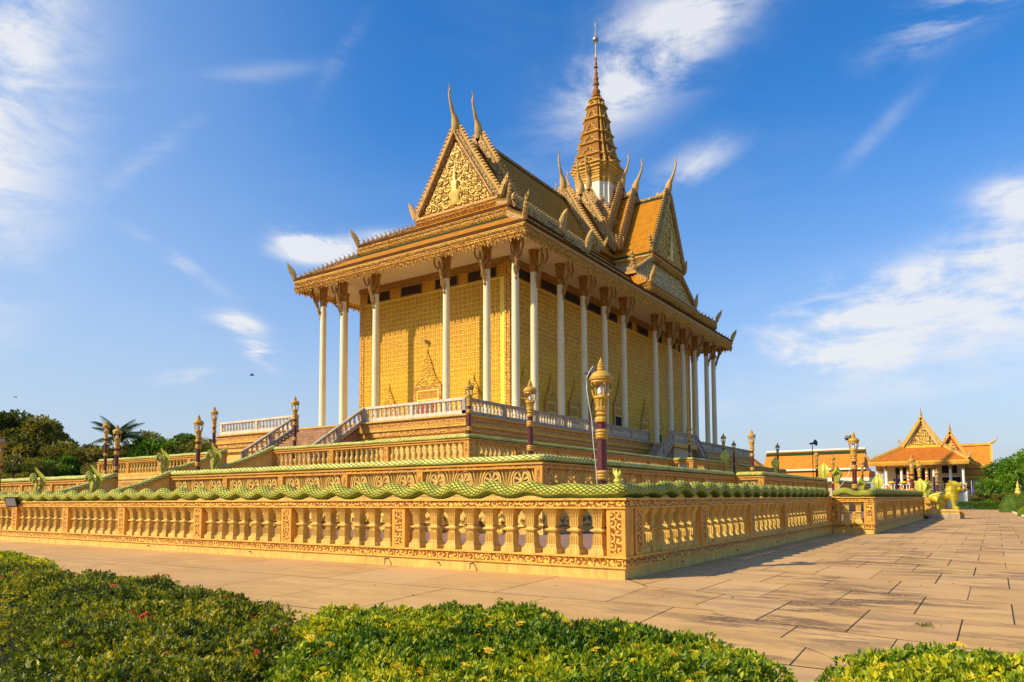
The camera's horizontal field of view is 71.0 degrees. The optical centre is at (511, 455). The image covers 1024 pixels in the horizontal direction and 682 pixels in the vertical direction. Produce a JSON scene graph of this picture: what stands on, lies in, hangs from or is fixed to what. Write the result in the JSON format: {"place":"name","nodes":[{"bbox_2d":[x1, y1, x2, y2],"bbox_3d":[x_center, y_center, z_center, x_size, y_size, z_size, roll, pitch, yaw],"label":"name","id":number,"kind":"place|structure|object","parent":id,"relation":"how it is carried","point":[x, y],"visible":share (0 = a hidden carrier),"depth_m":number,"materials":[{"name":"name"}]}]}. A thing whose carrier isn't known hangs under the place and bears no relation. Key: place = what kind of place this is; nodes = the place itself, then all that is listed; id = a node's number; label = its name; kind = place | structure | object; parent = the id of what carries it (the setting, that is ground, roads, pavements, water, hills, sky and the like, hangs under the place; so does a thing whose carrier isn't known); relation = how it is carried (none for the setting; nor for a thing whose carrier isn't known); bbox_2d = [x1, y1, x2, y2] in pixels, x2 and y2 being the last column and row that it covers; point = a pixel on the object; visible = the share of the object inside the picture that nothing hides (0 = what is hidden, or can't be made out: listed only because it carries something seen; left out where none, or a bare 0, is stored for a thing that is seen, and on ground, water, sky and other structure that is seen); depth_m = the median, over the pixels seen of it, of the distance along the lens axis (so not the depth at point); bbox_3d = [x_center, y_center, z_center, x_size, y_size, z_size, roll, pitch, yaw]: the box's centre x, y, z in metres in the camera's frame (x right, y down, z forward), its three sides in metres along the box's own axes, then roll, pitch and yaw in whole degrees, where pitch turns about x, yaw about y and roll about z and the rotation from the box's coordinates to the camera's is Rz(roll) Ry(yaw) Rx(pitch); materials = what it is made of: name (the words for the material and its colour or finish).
{"place":"outdoors","nodes":[
{"label":"outdoors","id":0,"kind":"place"},
{"bbox_2d":[216,413,750,476],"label":"temple terrace","id":1,"kind":"structure","parent":0,"point":[234,445],"depth_m":48.48,"materials":[{"name":"stone"}]},
{"bbox_2d":[220,415,298,434],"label":"marble balustrade","id":2,"kind":"object","parent":1,"relation":"on","point":[256,426],"visible":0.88,"depth_m":55.66,"materials":[{"name":"stone"}]},
{"bbox_2d":[308,408,364,462],"bbox_3d":[-11.424,-1.381,46.980,0.300,3.990,4.600,-3,-4,34],"label":"marble balustrade","id":3,"kind":"object","parent":1,"relation":"on","point":[338,434],"visible":0.72,"depth_m":47.25,"materials":[{"name":"grey stone"}]},
{"bbox_2d":[364,397,466,421],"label":"marble balustrade","id":4,"kind":"object","parent":1,"relation":"on","point":[412,407],"visible":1,"depth_m":46.46,"materials":[{"name":"stone"}]},
{"bbox_2d":[287,23,736,443],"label":"temple","id":5,"kind":"structure","parent":1,"relation":"on","point":[493,274],"depth_m":63.95,"materials":[{"name":"tile"}]},
{"bbox_2d":[379,383,397,416],"bbox_3d":[-10.777,-4.019,63.010,2.340,4.700,0.140,-3,-4,34],"label":"doorway","id":6,"kind":"structure","parent":5,"relation":"in","point":[389,400],"depth_m":63.02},
{"bbox_2d":[413,350,441,413],"bbox_3d":[-7.132,-5.510,60.643,3.140,7.350,0.140,-3,-4,34],"label":"doorway","id":7,"kind":"structure","parent":5,"relation":"in","point":[428,387],"depth_m":60.64,"materials":[{"name":"gold"}]},
{"bbox_2d":[470,377,482,411],"bbox_3d":[-3.058,-4.375,57.836,2.340,4.700,0.140,-3,-4,34],"label":"doorway","id":8,"kind":"structure","parent":5,"relation":"in","point":[476,393],"depth_m":57.71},
{"bbox_2d":[520,368,528,419],"bbox_3d":[0.920,-4.671,57.445,0.140,5.200,2.040,-3,-4,34],"label":"doorway","id":9,"kind":"structure","parent":5,"relation":"in","point":[523,384],"depth_m":57.37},
{"bbox_2d":[544,372,557,423],"bbox_3d":[3.317,-4.516,61.012,0.140,5.300,2.140,-3,-4,34],"label":"doorway","id":10,"kind":"structure","parent":5,"relation":"in","point":[550,399],"depth_m":60.97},
{"bbox_2d":[568,384,580,427],"bbox_3d":[5.603,-4.321,64.410,0.140,5.300,2.140,-3,-4,34],"label":"doorway","id":11,"kind":"structure","parent":5,"relation":"in","point":[574,408],"depth_m":64.40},
{"bbox_2d":[613,372,621,434],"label":"doorway","id":12,"kind":"structure","parent":5,"relation":"in","point":[617,416],"depth_m":71.96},
{"bbox_2d":[641,398,649,434],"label":"doorway","id":13,"kind":"structure","parent":5,"relation":"in","point":[645,426],"depth_m":77.43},
{"bbox_2d":[462,397,649,441],"bbox_3d":[4.994,-2.384,56.033,0.300,1.060,28.620,-3,-4,34],"label":"marble balustrade","id":14,"kind":"object","parent":1,"relation":"on","point":[563,424],"visible":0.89,"depth_m":52.90,"materials":[{"name":"grey stone"}]},
{"bbox_2d":[675,438,750,457],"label":"marble balustrade","id":15,"kind":"object","parent":1,"relation":"on","point":[712,447],"visible":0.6,"depth_m":86.73,"materials":[{"name":"grey stone"}]},
{"bbox_2d":[0,509,1023,681],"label":"pavement","id":16,"kind":"structure","parent":0,"point":[975,557],"depth_m":13.37,"materials":[{"name":"stone"}]},
{"bbox_2d":[0,498,636,579],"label":"stone balustrade","id":17,"kind":"object","parent":16,"relation":"on","point":[403,542],"visible":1,"depth_m":18.89,"materials":[{"name":"stone"}]},
{"bbox_2d":[4,497,19,506],"bbox_3d":[-20.634,1.929,29.748,0.626,0.395,0.498,-1,-4,5],"label":"floodlight","id":18,"kind":"object","parent":17,"relation":"attached to","point":[12,501],"visible":1,"depth_m":29.56,"materials":[{"name":"black metal"}]},
{"bbox_2d":[0,481,623,500],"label":"naga serpent","id":19,"kind":"object","parent":17,"relation":"on","point":[519,490],"visible":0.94,"depth_m":19.17,"materials":[{"name":"stone"}]},
{"bbox_2d":[633,497,832,577],"bbox_3d":[8.476,2.261,24.127,0.565,1.690,21.958,-3,-4,34],"label":"stone balustrade","id":20,"kind":"object","parent":16,"relation":"on","point":[670,533],"visible":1,"depth_m":19.47,"materials":[{"name":"stone"}]},
{"bbox_2d":[614,480,829,497],"bbox_3d":[8.378,1.197,24.040,0.443,0.460,22.409,-3,-4,34],"label":"naga serpent","id":21,"kind":"object","parent":20,"relation":"on","point":[683,488],"visible":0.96,"depth_m":19.43,"materials":[{"name":"stone"}]},
{"bbox_2d":[832,497,876,533],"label":"stone balustrade","id":22,"kind":"object","parent":16,"relation":"on","point":[859,525],"visible":1,"depth_m":32.62,"materials":[{"name":"stone"}]},
{"bbox_2d":[832,487,870,496],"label":"naga serpent","id":23,"kind":"object","parent":22,"relation":"on","point":[849,492],"visible":1,"depth_m":32.75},
{"bbox_2d":[875,497,925,532],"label":"stone balustrade","id":24,"kind":"object","parent":16,"relation":"on","point":[893,512],"visible":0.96,"depth_m":40.01,"materials":[{"name":"stone"}]},
{"bbox_2d":[867,488,923,496],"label":"naga serpent","id":25,"kind":"object","parent":24,"relation":"on","point":[878,492],"visible":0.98,"depth_m":39.17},
{"bbox_2d":[907,455,914,490],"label":"lamp post","id":26,"kind":"object","parent":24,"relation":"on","point":[911,460],"visible":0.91,"depth_m":53.27,"materials":[{"name":"gold metal"}]},
{"bbox_2d":[925,509,964,518],"bbox_3d":[32.948,4.459,54.617,2.560,0.750,1.700,-3,-4,34],"label":"statue base","id":27,"kind":"object","parent":16,"relation":"on","point":[945,514],"visible":0.92,"depth_m":53.93,"materials":[{"name":"grey stone"}]},
{"bbox_2d":[928,480,961,508],"bbox_3d":[32.930,3.002,54.492,2.297,2.226,1.095,-3,-4,38],"label":"lion statue","id":28,"kind":"object","parent":27,"relation":"on","point":[951,490],"visible":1,"depth_m":54.11,"materials":[{"name":"gold metal"}]},
{"bbox_2d":[957,501,1000,509],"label":"hedge","id":29,"kind":"object","parent":16,"relation":"on","point":[981,504],"visible":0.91,"depth_m":90.44,"materials":[{"name":"green plant"}]},
{"bbox_2d":[0,0,1023,488],"label":"sky","id":30,"kind":"structure","parent":0,"point":[847,192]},
{"bbox_2d":[309,509,863,553],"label":"court","id":31,"kind":"object","parent":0,"point":[587,539],"depth_m":23.36,"materials":[{"name":"beige stone"}]},
{"bbox_2d":[0,479,118,501],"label":"balustrade","id":32,"kind":"object","parent":31,"relation":"on","point":[18,487],"visible":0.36,"depth_m":45.98,"materials":[{"name":"stone"}]},
{"bbox_2d":[1,474,107,482],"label":"naga serpent","id":33,"kind":"object","parent":32,"relation":"on","point":[58,478],"visible":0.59,"depth_m":45.19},
{"bbox_2d":[47,478,114,500],"bbox_3d":[-24.080,2.500,39.656,0.400,2.587,3.916,-3,-4,34],"label":"stair cheek","id":34,"kind":"object","parent":31,"relation":"on","point":[108,484],"visible":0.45,"depth_m":40.84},
{"bbox_2d":[29,468,45,500],"bbox_3d":[-25.198,1.682,38.070,0.681,2.040,0.840,3,-5,-45],"label":"naga hood","id":35,"kind":"object","parent":34,"relation":"on","point":[33,478],"visible":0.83,"depth_m":38.03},
{"bbox_2d":[53,473,117,492],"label":"naga serpent","id":36,"kind":"object","parent":34,"relation":"on","point":[105,477],"visible":0.5,"depth_m":39.99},
{"bbox_2d":[94,476,169,522],"bbox_3d":[-19.183,2.274,36.374,0.400,2.587,3.916,-3,-4,34],"label":"stair cheek","id":37,"kind":"object","parent":31,"relation":"on","point":[154,486],"visible":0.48,"depth_m":37.20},
{"bbox_2d":[84,465,102,500],"bbox_3d":[-20.300,1.496,34.785,0.681,2.040,0.840,3,-5,-45],"label":"naga hood","id":38,"kind":"object","parent":37,"relation":"on","point":[89,475],"visible":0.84,"depth_m":34.75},
{"bbox_2d":[107,470,174,491],"bbox_3d":[-19.101,1.451,36.553,0.360,1.528,3.974,-3,-4,34],"label":"naga serpent","id":39,"kind":"object","parent":37,"relation":"on","point":[150,480],"visible":0.63,"depth_m":36.83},
{"bbox_2d":[169,462,548,534],"bbox_3d":[-8.433,1.953,31.575,23.210,2.550,0.440,-3,-4,34],"label":"wheel balustrade","id":40,"kind":"object","parent":31,"relation":"on","point":[347,478],"visible":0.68,"depth_m":29.23,"materials":[{"name":"stone"}]},
{"bbox_2d":[170,454,541,475],"bbox_3d":[-8.457,0.542,31.672,23.131,0.322,0.382,-3,-4,34],"label":"naga serpent","id":41,"kind":"object","parent":40,"relation":"on","point":[454,461],"visible":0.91,"depth_m":29.61,"materials":[{"name":"stone"}]},
{"bbox_2d":[497,512,506,534],"bbox_3d":[-0.339,2.395,25.476,0.540,0.820,0.540,-3,-4,34],"label":"lotus ornament","id":42,"kind":"object","parent":31,"relation":"on","point":[501,523],"visible":0.62,"depth_m":25.31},
{"bbox_2d":[589,358,612,536],"bbox_3d":[2.009,0.004,16.022,0.524,4.420,0.524,-3,-4,34],"label":"lamp post","id":43,"kind":"object","parent":31,"relation":"on","point":[600,376],"visible":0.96,"depth_m":15.96,"materials":[{"name":"gold paint"}]},
{"bbox_2d":[534,462,735,533],"bbox_3d":[7.201,2.044,34.432,0.440,2.550,22.499,-3,-4,34],"label":"wheel balustrade","id":44,"kind":"object","parent":31,"relation":"on","point":[556,473],"visible":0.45,"depth_m":28.44,"materials":[{"name":"stone"}]},
{"bbox_2d":[541,454,734,475],"bbox_3d":[7.199,0.633,34.526,0.382,0.322,22.480,-3,-4,34],"label":"naga serpent","id":45,"kind":"object","parent":44,"relation":"on","point":[570,460],"visible":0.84,"depth_m":31.26,"materials":[{"name":"stone"}]},
{"bbox_2d":[735,476,765,497],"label":"wheel balustrade","id":46,"kind":"object","parent":31,"relation":"on","point":[738,480],"visible":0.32,"depth_m":43.25,"materials":[{"name":"stone"}]},
{"bbox_2d":[758,476,828,496],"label":"wheel balustrade","id":47,"kind":"object","parent":31,"relation":"on","point":[775,481],"visible":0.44,"depth_m":49.12,"materials":[{"name":"stone"}]},
{"bbox_2d":[762,471,827,481],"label":"naga serpent","id":48,"kind":"object","parent":47,"relation":"on","point":[792,476],"visible":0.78,"depth_m":49.10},
{"bbox_2d":[818,462,829,487],"bbox_3d":[25.816,1.630,59.365,0.882,2.142,0.715,-2,-4,24],"label":"naga hood","id":49,"kind":"object","parent":47,"relation":"on","point":[823,470],"visible":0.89,"depth_m":59.15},
{"bbox_2d":[834,483,870,510],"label":"wheel balustrade","id":50,"kind":"object","parent":31,"relation":"on","point":[847,485],"visible":0.26,"depth_m":67.70,"materials":[{"name":"stone"}]},
{"bbox_2d":[832,466,841,488],"bbox_3d":[28.596,1.968,63.095,0.840,2.040,0.681,-2,-4,29],"label":"naga hood","id":51,"kind":"object","parent":50,"relation":"on","point":[837,473],"visible":0.99,"depth_m":63.03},
{"bbox_2d":[847,432,858,522],"bbox_3d":[16.373,1.040,34.291,0.524,4.420,0.524,-2,-4,29],"label":"lamp post","id":52,"kind":"object","parent":31,"relation":"on","point":[853,440],"visible":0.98,"depth_m":34.22,"materials":[{"name":"gold metal"}]},
{"bbox_2d":[764,447,874,495],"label":"long hall","id":53,"kind":"structure","parent":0,"point":[796,462],"depth_m":136.76,"materials":[{"name":"orange tile"}]},
{"bbox_2d":[865,408,971,507],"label":"pavilion","id":54,"kind":"structure","parent":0,"point":[927,447],"depth_m":111.16,"materials":[{"name":"yellow paint"}]},
{"bbox_2d":[943,423,996,505],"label":"hall","id":55,"kind":"structure","parent":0,"point":[981,455],"depth_m":121.28,"materials":[{"name":"orange tile"}]},
{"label":"middle court","id":56,"kind":"structure","parent":0,"visible":0},
{"bbox_2d":[102,420,109,473],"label":"lamp post","id":57,"kind":"object","parent":56,"relation":"on","point":[106,425],"visible":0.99,"depth_m":54.15,"materials":[{"name":"gold metal"}]},
{"bbox_2d":[112,424,121,487],"bbox_3d":[-23.339,0.339,42.349,0.524,4.420,0.524,1,-4,-14],"label":"lamp post","id":58,"kind":"object","parent":56,"relation":"on","point":[117,431],"visible":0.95,"depth_m":42.29,"materials":[{"name":"gold metal"}]},
{"bbox_2d":[97,454,227,487],"bbox_3d":[-25.419,1.671,51.286,16.100,2.890,0.440,-3,-4,34],"label":"urn balustrade","id":59,"kind":"object","parent":56,"relation":"on","point":[128,476],"visible":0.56,"depth_m":52.48,"materials":[{"name":"stone"}]},
{"bbox_2d":[98,452,225,461],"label":"naga serpent","id":60,"kind":"object","parent":59,"relation":"on","point":[152,457],"visible":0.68,"depth_m":51.64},
{"bbox_2d":[193,415,203,484],"bbox_3d":[-16.532,0.025,37.787,0.524,4.420,0.524,-1,-4,9],"label":"lamp post","id":61,"kind":"object","parent":56,"relation":"on","point":[198,422],"visible":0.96,"depth_m":37.72,"materials":[{"name":"gold metal"}]},
{"bbox_2d":[177,453,224,470],"bbox_3d":[-19.978,1.240,45.145,0.400,2.927,4.068,-3,-4,34],"label":"stair cheek","id":62,"kind":"object","parent":56,"relation":"on","point":[205,464],"visible":0.19,"depth_m":45.58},
{"bbox_2d":[155,448,169,473],"bbox_3d":[-21.165,0.585,43.443,0.681,2.040,0.840,3,-5,-45],"label":"naga hood","id":63,"kind":"object","parent":62,"relation":"on","point":[160,458],"visible":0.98,"depth_m":43.41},
{"bbox_2d":[166,449,227,470],"bbox_3d":[-19.897,0.341,45.328,0.360,1.718,4.124,-3,-4,34],"label":"naga serpent","id":64,"kind":"object","parent":62,"relation":"on","point":[182,466],"visible":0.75,"depth_m":44.72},
{"bbox_2d":[226,450,273,486],"bbox_3d":[-15.828,1.048,42.363,0.400,2.927,4.068,-3,-4,34],"label":"stair cheek","id":65,"kind":"object","parent":56,"relation":"on","point":[265,460],"visible":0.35,"depth_m":43.12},
{"bbox_2d":[206,444,221,479],"bbox_3d":[-16.959,0.398,40.745,0.681,2.040,0.840,3,-5,-45],"label":"naga hood","id":66,"kind":"object","parent":65,"relation":"on","point":[215,456],"visible":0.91,"depth_m":40.71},
{"bbox_2d":[217,445,276,468],"bbox_3d":[-15.746,0.150,42.546,0.360,1.718,4.124,-3,-4,34],"label":"naga serpent","id":67,"kind":"object","parent":65,"relation":"on","point":[252,456],"visible":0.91,"depth_m":42.41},
{"bbox_2d":[272,438,474,489],"bbox_3d":[-8.349,0.884,39.845,15.330,2.890,0.440,-3,-4,34],"label":"urn balustrade","id":68,"kind":"object","parent":56,"relation":"on","point":[388,454],"visible":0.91,"depth_m":39.13,"materials":[{"name":"stone"}]},
{"bbox_2d":[273,434,470,450],"bbox_3d":[-8.382,-0.669,39.957,15.271,0.260,0.318,-3,-4,34],"label":"naga serpent","id":69,"kind":"object","parent":68,"relation":"on","point":[457,436],"visible":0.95,"depth_m":39.15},
{"bbox_2d":[523,380,536,480],"bbox_3d":[0.695,-0.715,27.143,0.524,4.420,0.524,-1,-4,11],"label":"lamp post","id":70,"kind":"object","parent":56,"relation":"on","point":[529,389],"visible":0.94,"depth_m":27.07,"materials":[{"name":"gold metal"}]},
{"bbox_2d":[466,439,672,486],"bbox_3d":[5.297,1.235,46.800,0.440,2.890,27.099,-3,-4,34],"label":"urn balustrade","id":71,"kind":"object","parent":56,"relation":"on","point":[516,448],"visible":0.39,"depth_m":40.96,"materials":[{"name":"stone"}]},
{"bbox_2d":[466,434,671,459],"bbox_3d":[5.289,-0.319,46.895,0.318,0.261,27.101,-3,-4,34],"label":"naga serpent","id":72,"kind":"object","parent":71,"relation":"on","point":[474,436],"visible":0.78,"depth_m":42.71,"materials":[{"name":"stone"}]},
{"bbox_2d":[693,460,725,470],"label":"urn balustrade","id":73,"kind":"object","parent":56,"relation":"on","point":[697,464],"visible":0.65,"depth_m":60.41,"materials":[{"name":"stone"}]},
{"bbox_2d":[748,429,755,483],"bbox_3d":[15.924,0.447,47.539,0.524,4.420,0.524,1,-4,-15],"label":"lamp post","id":74,"kind":"object","parent":56,"relation":"on","point":[751,435],"visible":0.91,"depth_m":47.48,"materials":[{"name":"gold metal"}]},
{"bbox_2d":[737,466,786,484],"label":"urn balustrade","id":75,"kind":"object","parent":56,"relation":"on","point":[743,468],"visible":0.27,"depth_m":72.11,"materials":[{"name":"stone"}]},
{"bbox_3d":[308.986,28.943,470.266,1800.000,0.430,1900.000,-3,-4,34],"label":"ground","id":76,"kind":"structure","parent":0,"visible":0},
{"bbox_2d":[0,549,63,569],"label":"hedge","id":77,"kind":"object","parent":76,"relation":"on","point":[11,555],"visible":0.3,"depth_m":12.82,"materials":[{"name":"green plant"}]},
{"bbox_2d":[0,408,65,461],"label":"tree","id":78,"kind":"object","parent":76,"relation":"on","point":[15,422],"visible":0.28,"depth_m":103.26,"materials":[{"name":"green plant"}]},
{"bbox_2d":[1,452,69,478],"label":"tree","id":79,"kind":"object","parent":76,"relation":"on","point":[10,468],"visible":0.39,"depth_m":93.13,"materials":[{"name":"green plant"}]},
{"bbox_2d":[0,419,78,464],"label":"tree","id":80,"kind":"object","parent":76,"relation":"on","point":[25,436],"visible":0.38,"depth_m":102.40,"materials":[{"name":"green plant"}]},
{"bbox_2d":[16,440,63,462],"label":"tree","id":81,"kind":"object","parent":76,"relation":"on","point":[42,450],"visible":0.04,"depth_m":100.47,"materials":[{"name":"green plant"}]},
{"bbox_2d":[20,455,91,475],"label":"tree","id":82,"kind":"object","parent":76,"relation":"on","point":[72,466],"visible":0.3,"depth_m":96.99,"materials":[{"name":"green plant"}]},
{"bbox_2d":[43,437,93,464],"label":"tree","id":83,"kind":"object","parent":76,"relation":"on","point":[67,444],"visible":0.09,"depth_m":101.87,"materials":[{"name":"green plant"}]},
{"bbox_2d":[33,443,122,475],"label":"tree","id":84,"kind":"object","parent":76,"relation":"on","point":[91,455],"visible":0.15,"depth_m":100.61,"materials":[{"name":"green plant"}]},
{"bbox_2d":[80,461,125,474],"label":"tree","id":85,"kind":"object","parent":76,"relation":"on","point":[86,468],"visible":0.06,"depth_m":95.99,"materials":[{"name":"green plant"}]},
{"bbox_2d":[88,416,146,467],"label":"palm tree","id":86,"kind":"object","parent":76,"relation":"on","point":[127,430],"visible":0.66,"depth_m":99.45,"materials":[{"name":"green plant"}]},
{"bbox_2d":[103,429,161,466],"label":"tree","id":87,"kind":"object","parent":76,"relation":"on","point":[125,447],"visible":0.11,"depth_m":103.42,"materials":[{"name":"green plant"}]},
{"bbox_2d":[100,435,183,470],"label":"tree","id":88,"kind":"object","parent":76,"relation":"on","point":[108,451],"visible":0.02,"depth_m":101.62,"materials":[{"name":"green plant"}]},
{"bbox_2d":[0,558,303,681],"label":"hedge","id":89,"kind":"object","parent":76,"relation":"on","point":[57,625],"visible":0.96,"depth_m":4.67,"materials":[{"name":"green plant"}]},
{"bbox_2d":[125,433,205,465],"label":"tree","id":90,"kind":"object","parent":76,"relation":"on","point":[155,445],"visible":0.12,"depth_m":100.24,"materials":[{"name":"green plant"}]},
{"bbox_2d":[156,437,218,465],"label":"tree","id":91,"kind":"object","parent":76,"relation":"on","point":[208,446],"visible":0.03,"depth_m":100.01,"materials":[{"name":"green plant"}]},
{"bbox_2d":[172,435,208,464],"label":"tree","id":92,"kind":"object","parent":76,"relation":"on","point":[186,438],"visible":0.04,"depth_m":102.92,"materials":[{"name":"green plant"}]},
{"bbox_2d":[261,597,819,681],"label":"hedge","id":93,"kind":"object","parent":76,"relation":"on","point":[455,641],"visible":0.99,"depth_m":3.97,"materials":[{"name":"green plant"}]},
{"bbox_2d":[811,641,1023,681],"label":"hedge","id":94,"kind":"object","parent":76,"relation":"on","point":[921,662],"visible":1,"depth_m":3.03,"materials":[{"name":"green plant"}]},
{"bbox_2d":[968,489,992,501],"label":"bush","id":95,"kind":"object","parent":76,"relation":"on","point":[977,497],"visible":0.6,"depth_m":97.39,"materials":[{"name":"green plant"}]},
{"bbox_2d":[973,448,1023,498],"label":"tree","id":96,"kind":"object","parent":76,"relation":"on","point":[1005,474],"visible":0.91,"depth_m":93.47,"materials":[{"name":"green plant"}]},
{"bbox_2d":[999,492,1022,512],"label":"topiary","id":97,"kind":"object","parent":76,"relation":"on","point":[1008,503],"visible":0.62,"depth_m":73.99,"materials":[{"name":"green plant"}]},
{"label":"upper court","id":98,"kind":"structure","parent":0,"visible":0},
{"bbox_2d":[210,406,218,450],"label":"lamp post","id":99,"kind":"object","parent":98,"relation":"on","point":[214,412],"visible":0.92,"depth_m":48.09,"materials":[{"name":"gold metal"}]},
{"bbox_2d":[291,396,299,465],"bbox_3d":[-13.194,-1.442,43.589,0.524,4.420,0.524,2,-4,-35],"label":"lamp post","id":100,"kind":"object","parent":98,"relation":"on","point":[295,402],"visible":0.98,"depth_m":43.51,"materials":[{"name":"gold metal"}]},
{"bbox_2d":[274,426,359,465],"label":"stairs","id":101,"kind":"structure","parent":98,"relation":"on","point":[308,437],"depth_m":49.30,"materials":[{"name":"stone"}]},
{"bbox_2d":[240,415,297,458],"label":"marble balustrade","id":102,"kind":"object","parent":101,"relation":"on","point":[270,437],"visible":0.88,"depth_m":50.73,"materials":[{"name":"grey stone"}]},
{"bbox_2d":[464,380,473,433],"bbox_3d":[-2.259,-1.852,37.823,0.524,4.420,0.524,0,-4,-12],"label":"lamp post","id":103,"kind":"object","parent":98,"relation":"on","point":[469,386],"visible":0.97,"depth_m":37.75,"materials":[{"name":"gold metal"}]},
{"bbox_2d":[642,442,704,467],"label":"side landing","id":104,"kind":"object","parent":98,"relation":"on","point":[678,450],"visible":0.3,"depth_m":67.98,"materials":[{"name":"grey stone"}]},
{"bbox_2d":[655,430,673,456],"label":"marble balustrade","id":105,"kind":"object","parent":104,"relation":"on","point":[663,449],"visible":0.75,"depth_m":65.22,"materials":[{"name":"grey stone"}]},
{"bbox_2d":[674,430,696,445],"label":"marble balustrade","id":106,"kind":"object","parent":104,"relation":"on","point":[684,437],"visible":0.81,"depth_m":68.99,"materials":[{"name":"grey stone"}]},
{"bbox_2d":[697,435,709,459],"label":"marble balustrade","id":107,"kind":"object","parent":104,"relation":"on","point":[702,452],"visible":0.57,"depth_m":72.96,"materials":[{"name":"grey stone"}]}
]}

